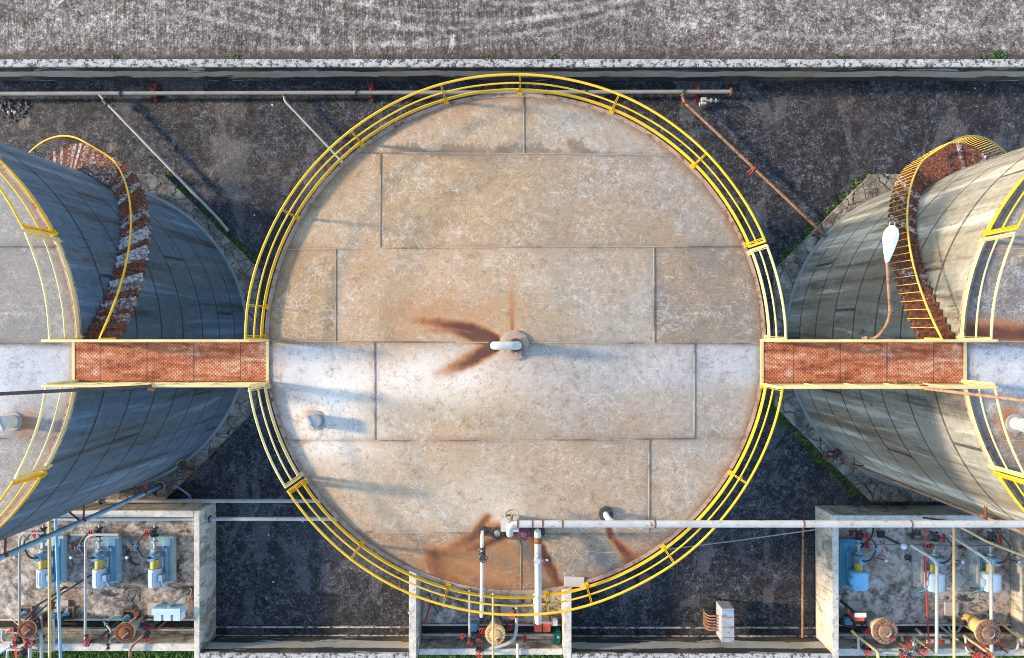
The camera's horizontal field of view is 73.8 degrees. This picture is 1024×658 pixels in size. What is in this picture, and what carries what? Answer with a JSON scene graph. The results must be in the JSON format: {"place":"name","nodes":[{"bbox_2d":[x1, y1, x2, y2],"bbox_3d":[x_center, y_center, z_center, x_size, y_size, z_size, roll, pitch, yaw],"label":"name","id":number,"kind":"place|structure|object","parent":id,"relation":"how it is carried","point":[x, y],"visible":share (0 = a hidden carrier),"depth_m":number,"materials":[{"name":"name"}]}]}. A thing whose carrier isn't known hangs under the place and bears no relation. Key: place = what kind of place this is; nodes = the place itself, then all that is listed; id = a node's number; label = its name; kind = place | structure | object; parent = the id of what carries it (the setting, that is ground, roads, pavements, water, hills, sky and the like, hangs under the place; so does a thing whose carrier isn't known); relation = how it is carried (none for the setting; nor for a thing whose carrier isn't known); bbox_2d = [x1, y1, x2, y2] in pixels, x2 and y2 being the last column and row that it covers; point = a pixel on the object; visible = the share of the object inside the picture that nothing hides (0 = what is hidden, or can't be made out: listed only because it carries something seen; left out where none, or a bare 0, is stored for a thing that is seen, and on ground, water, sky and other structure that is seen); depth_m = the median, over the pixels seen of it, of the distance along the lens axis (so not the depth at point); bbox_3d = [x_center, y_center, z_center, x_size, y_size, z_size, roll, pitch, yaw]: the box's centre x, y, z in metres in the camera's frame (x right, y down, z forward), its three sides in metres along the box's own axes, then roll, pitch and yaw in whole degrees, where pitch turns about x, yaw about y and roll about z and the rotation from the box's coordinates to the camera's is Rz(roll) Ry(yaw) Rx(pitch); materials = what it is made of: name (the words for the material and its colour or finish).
{"place":"outdoors","nodes":[
{"label":"outdoors","id":0,"kind":"place"},
{"bbox_2d":[0,521,193,633],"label":"pit floor","id":1,"kind":"structure","parent":0,"point":[105,601],"depth_m":29.49,"materials":[{"name":"grey concrete"}]},
{"bbox_2d":[18,532,44,625],"bbox_3d":[-20.383,10.679,28.791,0.959,1.281,4.957,14,90,0],"label":"service pipe","id":2,"kind":"object","parent":1,"relation":"on","point":[19,581],"visible":0.79,"depth_m":28.16,"materials":[{"name":"grey metal"}]},
{"bbox_2d":[13,524,66,587],"bbox_3d":[-20.037,9.742,28.855,1.680,1.266,2.979,0,90,0],"label":"pump","id":3,"kind":"object","parent":1,"relation":"on","point":[41,557],"visible":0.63,"depth_m":28.85,"materials":[{"name":"paint"}]},
{"bbox_2d":[17,600,69,638],"bbox_3d":[-19.817,12.209,28.574,1.659,1.827,0.892,-21,90,0],"label":"filter vessel","id":4,"kind":"object","parent":1,"relation":"on","point":[26,629],"visible":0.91,"depth_m":28.06,"materials":[{"name":"metal"}]},
{"bbox_2d":[8,611,61,643],"bbox_3d":[-20.201,12.675,28.799,1.855,1.301,1.170,-9,90,0],"label":"valve manifold","id":5,"kind":"object","parent":4,"relation":"attached to","point":[44,624],"visible":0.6,"depth_m":28.50,"materials":[{"name":"grey paint"}]},
{"bbox_2d":[14,637,32,657],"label":"service pipe","id":6,"kind":"object","parent":5,"relation":"attached to","point":[28,644],"visible":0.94,"depth_m":28.15,"materials":[{"name":"metal"}]},
{"bbox_2d":[6,618,54,657],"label":"service pipe","id":7,"kind":"object","parent":6,"relation":"attached to","point":[44,651],"visible":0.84,"depth_m":28.46,"materials":[{"name":"grey metal"}]},
{"bbox_2d":[48,520,50,657],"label":"service pipe","id":8,"kind":"object","parent":1,"relation":"on","point":[49,592],"visible":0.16,"depth_m":26.86,"materials":[{"name":"metal"}]},
{"bbox_2d":[54,518,61,657],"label":"service pipe","id":9,"kind":"object","parent":1,"relation":"on","point":[58,589],"visible":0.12,"depth_m":26.86,"materials":[{"name":"metal"}]},
{"bbox_2d":[61,606,75,619],"bbox_3d":[-19.127,12.226,29.283,0.560,0.408,0.560,0,90,0],"label":"pipe footing","id":10,"kind":"object","parent":1,"relation":"on","point":[67,613],"visible":0.93,"depth_m":29.36,"materials":[{"name":"blue paint"}]},
{"bbox_2d":[69,524,121,588],"bbox_3d":[-17.674,9.742,28.855,1.680,1.266,2.979,0,90,0],"label":"pump","id":11,"kind":"object","parent":1,"relation":"on","point":[106,557],"visible":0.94,"depth_m":29.08,"materials":[{"name":"paint"}]},
{"bbox_2d":[0,621,193,626],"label":"gutter bed","id":12,"kind":"object","parent":1,"relation":"on","point":[102,624],"visible":0.33,"depth_m":29.48,"materials":[{"name":"black concrete"}]},
{"bbox_2d":[0,618,193,630],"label":"gutter","id":13,"kind":"object","parent":1,"relation":"on","point":[113,629],"visible":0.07,"depth_m":29.38,"materials":[{"name":"concrete"}]},
{"bbox_2d":[123,585,139,602],"bbox_3d":[-16.442,11.446,29.479,0.759,0.018,0.759,0,90,0],"label":"floor hatch","id":14,"kind":"object","parent":1,"relation":"in","point":[131,593],"visible":1,"depth_m":29.47,"materials":[{"name":"concrete"}]},
{"bbox_2d":[114,602,161,642],"bbox_3d":[-15.786,12.349,28.574,1.669,1.827,0.908,-24,90,0],"label":"filter vessel","id":15,"kind":"object","parent":1,"relation":"on","point":[124,632],"visible":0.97,"depth_m":28.05,"materials":[{"name":"grey paint"}]},
{"bbox_2d":[103,611,165,651],"bbox_3d":[-16.114,12.514,28.825,2.158,1.250,1.137,-21,90,0],"label":"valve manifold","id":16,"kind":"object","parent":15,"relation":"attached to","point":[137,616],"visible":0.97,"depth_m":28.64,"materials":[{"name":"grey paint"}]},
{"bbox_2d":[128,624,154,657],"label":"service pipe","id":17,"kind":"object","parent":15,"relation":"attached to","point":[145,634],"visible":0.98,"depth_m":28.45,"materials":[{"name":"metal"}]},
{"bbox_2d":[125,524,175,588],"bbox_3d":[-15.327,9.742,28.855,1.680,1.266,2.979,0,90,0],"label":"pump","id":18,"kind":"object","parent":1,"relation":"on","point":[161,557],"visible":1,"depth_m":29.07,"materials":[{"name":"paint"}]},
{"bbox_2d":[152,586,193,620],"bbox_3d":[-14.014,11.478,28.569,1.180,1.838,0.780,0,90,0],"label":"control panel","id":19,"kind":"object","parent":1,"relation":"on","point":[169,612],"visible":0.99,"depth_m":27.72,"materials":[{"name":"blue paint"}]},
{"bbox_2d":[422,576,560,638],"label":"pit floor","id":20,"kind":"structure","parent":0,"point":[448,615],"depth_m":29.49,"materials":[{"name":"grey concrete"}]},
{"bbox_2d":[422,626,560,632],"bbox_3d":[-0.890,12.960,29.485,6.000,0.004,0.320,0,90,0],"label":"gutter bed","id":21,"kind":"object","parent":20,"relation":"on","point":[459,629],"visible":0.57,"depth_m":29.48,"materials":[{"name":"black concrete"}]},
{"bbox_2d":[422,623,560,635],"bbox_3d":[-0.890,12.960,29.413,6.000,0.147,0.500,0,90,0],"label":"gutter","id":22,"kind":"object","parent":20,"relation":"on","point":[480,624],"visible":0.69,"depth_m":29.38,"materials":[{"name":"concrete"}]},
{"bbox_2d":[479,606,514,644],"bbox_3d":[-0.574,12.469,28.624,1.698,1.728,0.916,-26,90,0],"label":"filter vessel","id":23,"kind":"object","parent":20,"relation":"on","point":[499,632],"visible":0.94,"depth_m":28.07,"materials":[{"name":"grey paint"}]},
{"bbox_2d":[1,651,1014,657],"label":"verge","id":24,"kind":"structure","parent":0,"point":[140,653],"depth_m":29.49,"materials":[{"name":"plant"}]},
{"bbox_2d":[0,651,193,657],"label":"grass","id":25,"kind":"structure","parent":24,"relation":"on","point":[158,654],"depth_m":29.30,"materials":[{"name":"green plant"}]},
{"bbox_2d":[417,654,562,657],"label":"grass","id":26,"kind":"structure","parent":24,"relation":"on","point":[471,656],"depth_m":29.30,"materials":[{"name":"green plant"}]},
{"bbox_2d":[0,81,1023,639],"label":"ground","id":27,"kind":"structure","parent":0,"point":[240,165],"depth_m":29.50,"materials":[{"name":"black asphalt"}]},
{"bbox_2d":[0,91,30,122],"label":"rubble","id":28,"kind":"object","parent":27,"relation":"on","point":[9,102],"visible":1,"depth_m":29.46,"materials":[{"name":"stone"}]},
{"bbox_2d":[0,634,193,650],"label":"pit kerb","id":29,"kind":"structure","parent":27,"relation":"on","point":[156,642],"depth_m":28.62,"materials":[{"name":"concrete"}]},
{"bbox_2d":[84,533,118,641],"bbox_3d":[-17.528,10.859,28.644,1.300,1.372,5.310,14,90,0],"label":"service pipe","id":30,"kind":"object","parent":29,"relation":"on","point":[86,637],"visible":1,"depth_m":28.16,"materials":[{"name":"grey metal"}]},
{"bbox_2d":[60,503,206,516],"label":"pit wall","id":31,"kind":"structure","parent":27,"relation":"on","point":[157,510],"depth_m":27.95,"materials":[{"name":"concrete"}]},
{"bbox_2d":[93,499,320,504],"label":"transfer pipe","id":32,"kind":"object","parent":31,"relation":"attached to","point":[101,501],"visible":0.56,"depth_m":28.68,"materials":[{"name":"grey metal"}]},
{"bbox_2d":[150,83,157,101],"bbox_3d":[-15.367,-10.213,29.233,0.140,0.527,0.840,0,90,0],"label":"pipe support","id":33,"kind":"object","parent":27,"relation":"on","point":[155,89],"visible":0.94,"depth_m":29.38,"materials":[{"name":"red metal"}]},
{"bbox_2d":[0,87,732,96],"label":"perimeter pipe","id":34,"kind":"object","parent":33,"relation":"on","point":[120,93],"visible":0.97,"depth_m":29.01,"materials":[{"name":"metal"}]},
{"bbox_2d":[98,94,228,231],"bbox_3d":[-14.847,-7.102,29.102,0.237,0.244,7.983,-44,90,0],"label":"branch pipe","id":35,"kind":"object","parent":34,"relation":"attached to","point":[105,102],"visible":1,"depth_m":29.07,"materials":[{"name":"grey metal"}]},
{"bbox_2d":[282,94,342,162],"bbox_3d":[-7.442,-7.326,29.097,0.286,0.232,7.190,-41,90,0],"label":"branch pipe","id":36,"kind":"object","parent":34,"relation":"attached to","point":[284,96],"visible":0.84,"depth_m":29.06,"materials":[{"name":"grey metal"}]},
{"bbox_2d":[103,174,260,498],"bbox_3d":[-17.880,0.380,29.373,14.040,0.246,14.040,0,90,0],"label":"tank apron","id":37,"kind":"object","parent":27,"relation":"on","point":[163,187],"visible":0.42,"depth_m":29.25,"materials":[{"name":"concrete"}]},
{"bbox_2d":[0,142,248,540],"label":"storage tank","id":38,"kind":"object","parent":37,"relation":"on","point":[62,453],"visible":0.89,"depth_m":19.59,"materials":[{"name":"grey metal"}]},
{"bbox_2d":[0,480,165,560],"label":"riser pipe","id":39,"kind":"object","parent":38,"relation":"attached to","point":[160,485],"visible":0.97,"depth_m":23.87,"materials":[{"name":"metal"}]},
{"bbox_2d":[29,135,150,338],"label":"spiral staircase","id":40,"kind":"structure","parent":38,"relation":"attached to","point":[112,318],"depth_m":21.21,"materials":[{"name":"metal"}]},
{"bbox_2d":[176,458,195,473],"bbox_3d":[-13.766,5.826,28.775,0.398,0.850,0.690,-37,90,0],"label":"outlet valve","id":41,"kind":"object","parent":38,"relation":"attached to","point":[184,467],"visible":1,"depth_m":28.61,"materials":[{"name":"metal"}]},
{"bbox_2d":[194,503,215,657],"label":"pit wall","id":42,"kind":"structure","parent":27,"relation":"on","point":[204,584],"depth_m":28.36,"materials":[{"name":"concrete"}]},
{"bbox_2d":[51,515,337,521],"bbox_3d":[-12.328,7.899,28.400,13.698,0.284,0.284,0,90,0],"label":"transfer pipe","id":43,"kind":"object","parent":42,"relation":"attached to","point":[209,518],"visible":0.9,"depth_m":28.33,"materials":[{"name":"grey metal"}]},
{"bbox_2d":[165,168,257,262],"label":"weeds","id":44,"kind":"object","parent":27,"relation":"on","point":[184,191],"visible":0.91,"depth_m":29.46,"materials":[{"name":"green plant"}]},
{"bbox_2d":[200,636,408,657],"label":"pit wall","id":45,"kind":"structure","parent":27,"relation":"on","point":[307,647],"depth_m":28.41,"materials":[{"name":"concrete"}]},
{"bbox_2d":[216,625,408,635],"bbox_3d":[-8.500,13.025,29.448,8.540,0.096,0.430,0,90,0],"label":"gutter","id":46,"kind":"object","parent":27,"relation":"on","point":[312,626],"visible":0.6,"depth_m":29.41,"materials":[{"name":"metal"}]},
{"bbox_2d":[409,571,420,657],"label":"pit wall","id":47,"kind":"structure","parent":27,"relation":"on","point":[414,623],"depth_m":27.93,"materials":[{"name":"concrete"}]},
{"bbox_2d":[419,639,562,654],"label":"pit kerb","id":48,"kind":"structure","parent":27,"relation":"on","point":[464,648],"depth_m":28.64,"materials":[{"name":"concrete"}]},
{"bbox_2d":[475,607,517,657],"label":"service pipe","id":49,"kind":"object","parent":48,"relation":"on","point":[479,650],"visible":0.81,"depth_m":28.43,"materials":[{"name":"white metal"}]},
{"bbox_2d":[0,59,1023,80],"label":"perimeter wall","id":50,"kind":"structure","parent":27,"relation":"on","point":[454,69],"depth_m":28.19,"materials":[{"name":"concrete"}]},
{"bbox_2d":[244,73,786,615],"bbox_3d":[0.086,0.369,22.930,13.299,12.641,13.278,0,90,0],"label":"storage tank","id":51,"kind":"object","parent":27,"relation":"on","point":[486,311],"visible":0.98,"depth_m":17.75,"materials":[{"name":"beige metal"}]},
{"bbox_2d":[41,339,269,386],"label":"walkway bridge","id":52,"kind":"structure","parent":51,"relation":"attached to","point":[182,362],"depth_m":17.82,"materials":[{"name":"metal"}]},
{"bbox_2d":[0,381,176,395],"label":"light pole","id":53,"kind":"object","parent":52,"relation":"attached to","point":[150,387],"visible":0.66,"depth_m":13.81,"materials":[{"name":"metal"}]},
{"bbox_2d":[478,526,487,617],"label":"drop pipe","id":54,"kind":"object","parent":51,"relation":"attached to","point":[482,531],"visible":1,"depth_m":17.33,"materials":[{"name":"white metal"}]},
{"bbox_2d":[501,509,519,531],"bbox_3d":[-0.049,4.869,17.383,0.481,0.788,0.633,0,90,0],"label":"valve","id":55,"kind":"object","parent":51,"relation":"on","point":[505,519],"visible":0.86,"depth_m":17.42,"materials":[{"name":"metal"}]},
{"bbox_2d":[530,528,547,624],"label":"drop pipe","id":56,"kind":"object","parent":51,"relation":"attached to","point":[537,534],"visible":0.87,"depth_m":17.14,"materials":[{"name":"white metal"}]},
{"bbox_2d":[599,506,612,519],"bbox_3d":[2.454,4.826,17.558,0.406,0.447,0.425,0,90,0],"label":"roof nozzle","id":57,"kind":"object","parent":51,"relation":"on","point":[605,512],"visible":0.77,"depth_m":17.68,"materials":[{"name":"metal"}]},
{"bbox_2d":[506,514,1023,537],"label":"header pipe","id":58,"kind":"object","parent":51,"relation":"on","point":[511,526],"visible":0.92,"depth_m":16.48,"materials":[{"name":"white metal"}]},
{"bbox_2d":[924,528,929,646],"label":"pipe","id":59,"kind":"object","parent":58,"relation":"attached to","point":[926,586],"visible":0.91,"depth_m":28.59,"materials":[{"name":"red metal"}]},
{"bbox_2d":[760,339,998,388],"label":"walkway bridge","id":60,"kind":"structure","parent":51,"relation":"attached to","point":[844,363],"depth_m":17.82,"materials":[{"name":"metal"}]},
{"bbox_2d":[862,222,898,338],"bbox_3d":[9.201,-1.112,16.949,0.509,1.762,2.900,-8,90,0],"label":"street lamp","id":61,"kind":"object","parent":60,"relation":"on","point":[890,236],"visible":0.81,"depth_m":16.26,"materials":[{"name":"white metal"}]},
{"bbox_2d":[895,381,1023,401],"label":"light pole","id":62,"kind":"object","parent":60,"relation":"attached to","point":[968,393],"visible":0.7,"depth_m":15.12,"materials":[{"name":"metal"}]},
{"bbox_2d":[561,588,571,657],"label":"pit wall","id":63,"kind":"structure","parent":27,"relation":"on","point":[566,623],"depth_m":27.93,"materials":[{"name":"concrete"}]},
{"bbox_2d":[572,626,815,636],"bbox_3d":[7.770,13.045,29.448,10.640,0.096,0.430,0,90,0],"label":"gutter","id":64,"kind":"object","parent":27,"relation":"on","point":[687,627],"visible":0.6,"depth_m":29.41,"materials":[{"name":"metal"}]},
{"bbox_2d":[572,637,831,657],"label":"pit wall","id":65,"kind":"structure","parent":27,"relation":"on","point":[694,647],"depth_m":28.45,"materials":[{"name":"concrete"}]},
{"bbox_2d":[703,599,735,641],"bbox_3d":[8.796,12.278,28.858,1.251,1.276,1.393,0,90,0],"label":"junction cabinet","id":66,"kind":"object","parent":27,"relation":"on","point":[724,623],"visible":1,"depth_m":28.31,"materials":[{"name":"grey metal"}]},
{"bbox_2d":[801,528,803,637],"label":"ground pipe","id":67,"kind":"object","parent":27,"relation":"on","point":[802,608],"visible":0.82,"depth_m":29.21,"materials":[{"name":"metal"}]},
{"bbox_2d":[768,397,860,498],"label":"weeds","id":68,"kind":"object","parent":27,"relation":"on","point":[808,444],"visible":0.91,"depth_m":29.44,"materials":[{"name":"green plant"}]},
{"bbox_2d":[763,168,869,272],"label":"weeds","id":69,"kind":"object","parent":27,"relation":"on","point":[840,199],"visible":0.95,"depth_m":29.46,"materials":[{"name":"green plant"}]},
{"bbox_2d":[815,505,838,657],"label":"pit wall","id":70,"kind":"structure","parent":27,"relation":"on","point":[827,587],"depth_m":28.34,"materials":[{"name":"concrete"}]},
{"bbox_2d":[773,174,939,501],"bbox_3d":[18.300,0.380,29.373,14.040,0.246,14.040,0,90,0],"label":"tank apron","id":71,"kind":"object","parent":27,"relation":"on","point":[788,269],"visible":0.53,"depth_m":29.25,"materials":[{"name":"concrete"}]},
{"bbox_2d":[786,147,1023,534],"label":"storage tank","id":72,"kind":"object","parent":71,"relation":"on","point":[966,451],"visible":0.88,"depth_m":20.24,"materials":[{"name":"grey metal"}]},
{"bbox_2d":[680,93,826,237],"bbox_3d":[10.251,-6.862,29.115,8.848,0.297,0.509,45,90,0],"label":"branch pipe","id":73,"kind":"object","parent":72,"relation":"attached to","point":[753,167],"visible":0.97,"depth_m":29.08,"materials":[{"name":"red metal"}]},
{"bbox_2d":[823,446,843,460],"bbox_3d":[13.579,5.309,28.775,0.398,0.850,0.690,44,90,0],"label":"outlet valve","id":74,"kind":"object","parent":72,"relation":"attached to","point":[836,454],"visible":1,"depth_m":28.62,"materials":[{"name":"metal"}]},
{"bbox_2d":[838,457,1023,533],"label":"riser pipe","id":75,"kind":"object","parent":72,"relation":"attached to","point":[985,516],"visible":0.9,"depth_m":22.81,"materials":[{"name":"metal"}]},
{"bbox_2d":[887,135,1005,338],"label":"spiral staircase","id":76,"kind":"structure","parent":72,"relation":"attached to","point":[926,318],"depth_m":21.21,"materials":[{"name":"metal"}]},
{"bbox_2d":[822,505,983,519],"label":"pit wall","id":77,"kind":"structure","parent":27,"relation":"on","point":[884,512],"depth_m":28.34,"materials":[{"name":"concrete"}]},
{"bbox_2d":[839,639,1023,655],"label":"pit kerb","id":78,"kind":"structure","parent":27,"relation":"on","point":[847,647],"depth_m":28.71,"materials":[{"name":"concrete"}]},
{"bbox_2d":[851,627,879,657],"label":"service pipe","id":79,"kind":"object","parent":78,"relation":"on","point":[864,647],"visible":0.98,"depth_m":28.43,"materials":[{"name":"yellow metal"}]},
{"bbox_2d":[857,638,905,657],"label":"service pipe","id":80,"kind":"object","parent":78,"relation":"on","point":[900,652],"visible":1,"depth_m":28.41,"materials":[{"name":"grey metal"}]},
{"bbox_2d":[901,636,935,654],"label":"service pipe","id":81,"kind":"object","parent":78,"relation":"on","point":[923,649],"visible":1,"depth_m":28.42,"materials":[{"name":"yellow metal"}]},
{"bbox_2d":[910,544,938,653],"bbox_3d":[17.490,11.377,28.712,0.934,1.254,5.324,-13,90,0],"label":"service pipe","id":82,"kind":"object","parent":78,"relation":"on","point":[933,559],"visible":0.98,"depth_m":28.10,"materials":[{"name":"grey metal"}]},
{"bbox_2d":[947,533,992,652],"bbox_3d":[19.649,11.105,28.712,1.203,1.256,5.841,-19,90,0],"label":"service pipe","id":83,"kind":"object","parent":78,"relation":"on","point":[990,578],"visible":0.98,"depth_m":28.12,"materials":[{"name":"grey metal"}]},
{"bbox_2d":[962,633,995,657],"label":"service pipe","id":84,"kind":"object","parent":78,"relation":"on","point":[987,654],"visible":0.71,"depth_m":28.40,"materials":[{"name":"yellow metal"}]},
{"bbox_2d":[956,640,1008,657],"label":"valve manifold","id":85,"kind":"object","parent":78,"relation":"on","point":[983,646],"visible":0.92,"depth_m":28.40,"materials":[{"name":"beige paint"}]},
{"bbox_2d":[964,637,1019,657],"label":"service pipe","id":86,"kind":"object","parent":78,"relation":"on","point":[996,650],"visible":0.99,"depth_m":28.46,"materials":[{"name":"white metal"}]},
{"bbox_2d":[1010,530,1023,647],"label":"pit wall","id":87,"kind":"structure","parent":27,"relation":"on","point":[1017,593],"depth_m":29.07,"materials":[{"name":"concrete"}]},
{"bbox_2d":[961,528,1023,556],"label":"service pipe","id":88,"kind":"object","parent":87,"relation":"attached to","point":[991,543],"visible":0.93,"depth_m":27.86,"materials":[{"name":"metal"}]},
{"bbox_2d":[0,0,1023,58],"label":"road","id":89,"kind":"structure","parent":0,"point":[505,29],"depth_m":28.25,"materials":[{"name":"grey asphalt"}]},
{"bbox_2d":[533,615,551,631],"bbox_3d":[1.286,12.491,29.044,0.780,0.888,0.500,0,90,0],"label":"fire extinguisher box","id":90,"kind":"object","parent":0,"point":[545,624],"visible":0.79,"depth_m":28.68,"materials":[{"name":"orange paint"}]},
{"bbox_2d":[637,571,650,589],"bbox_3d":[5.691,10.830,29.338,0.567,0.316,0.779,0,90,0],"label":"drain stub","id":91,"kind":"object","parent":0,"point":[643,577],"visible":0.77,"depth_m":29.20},
{"bbox_2d":[667,529,815,549],"bbox_3d":[9.402,8.834,28.375,6.294,0.799,0.241,-9,90,0],"label":"cable","id":92,"kind":"object","parent":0,"point":[744,539],"visible":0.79,"depth_m":28.60,"materials":[{"name":"grey paint"}]},
{"bbox_2d":[839,528,1009,638],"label":"pit floor","id":93,"kind":"structure","parent":0,"point":[890,594],"depth_m":29.49,"materials":[{"name":"grey concrete"}]},
{"bbox_2d":[840,600,865,620],"bbox_3d":[14.408,11.902,28.850,0.480,1.279,0.399,0,90,0],"label":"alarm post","id":94,"kind":"object","parent":93,"relation":"on","point":[856,615],"visible":1,"depth_m":28.31,"materials":[{"name":"metal"}]},
{"bbox_2d":[839,528,887,591],"bbox_3d":[14.873,9.868,28.855,1.680,1.266,2.980,0,90,0],"label":"pump","id":95,"kind":"object","parent":93,"relation":"on","point":[853,573],"visible":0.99,"depth_m":28.82,"materials":[{"name":"blue paint"}]},
{"bbox_2d":[845,600,897,643],"bbox_3d":[15.128,12.275,28.524,1.740,1.927,1.033,34,90,0],"label":"filter vessel","id":96,"kind":"object","parent":93,"relation":"on","point":[884,630],"visible":0.97,"depth_m":27.87,"materials":[{"name":"grey paint"}]},
{"bbox_2d":[839,626,1009,632],"bbox_3d":[17.455,12.960,29.485,8.110,0.004,0.320,0,90,0],"label":"gutter bed","id":97,"kind":"object","parent":93,"relation":"on","point":[901,629],"visible":0.43,"depth_m":29.48,"materials":[{"name":"black concrete"}]},
{"bbox_2d":[839,623,1011,635],"bbox_3d":[17.455,12.960,29.413,8.110,0.147,0.500,0,90,0],"label":"gutter","id":98,"kind":"object","parent":93,"relation":"on","point":[918,634],"visible":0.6,"depth_m":29.38,"materials":[{"name":"metal"}]},
{"bbox_2d":[911,528,964,593],"bbox_3d":[18.081,9.931,28.855,1.680,1.266,2.980,0,90,0],"label":"pump","id":99,"kind":"object","parent":93,"relation":"on","point":[917,570],"visible":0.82,"depth_m":28.93,"materials":[{"name":"paint"}]},
{"bbox_2d":[943,601,1000,644],"bbox_3d":[19.332,12.336,28.524,1.728,1.927,0.996,32,90,0],"label":"filter vessel","id":100,"kind":"object","parent":93,"relation":"on","point":[986,631],"visible":0.99,"depth_m":27.99,"materials":[{"name":"beige paint"}]},
{"bbox_2d":[966,528,1020,593],"bbox_3d":[20.459,9.931,28.855,1.680,1.266,2.980,0,90,0],"label":"pump","id":101,"kind":"object","parent":93,"relation":"on","point":[977,570],"visible":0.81,"depth_m":28.94,"materials":[{"name":"paint"}]},
{"bbox_2d":[860,542,1013,550],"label":"service pipe","id":102,"kind":"object","parent":101,"relation":"attached to","point":[866,545],"visible":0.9,"depth_m":28.90,"materials":[{"name":"metal"}]},
{"bbox_2d":[866,656,1023,657],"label":"grass","id":103,"kind":"structure","parent":0,"point":[946,656],"depth_m":29.31,"materials":[{"name":"green plant"}]},
{"bbox_2d":[952,528,955,657],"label":"service pipe","id":104,"kind":"object","parent":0,"point":[953,586],"visible":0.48,"depth_m":27.07,"materials":[{"name":"metal"}]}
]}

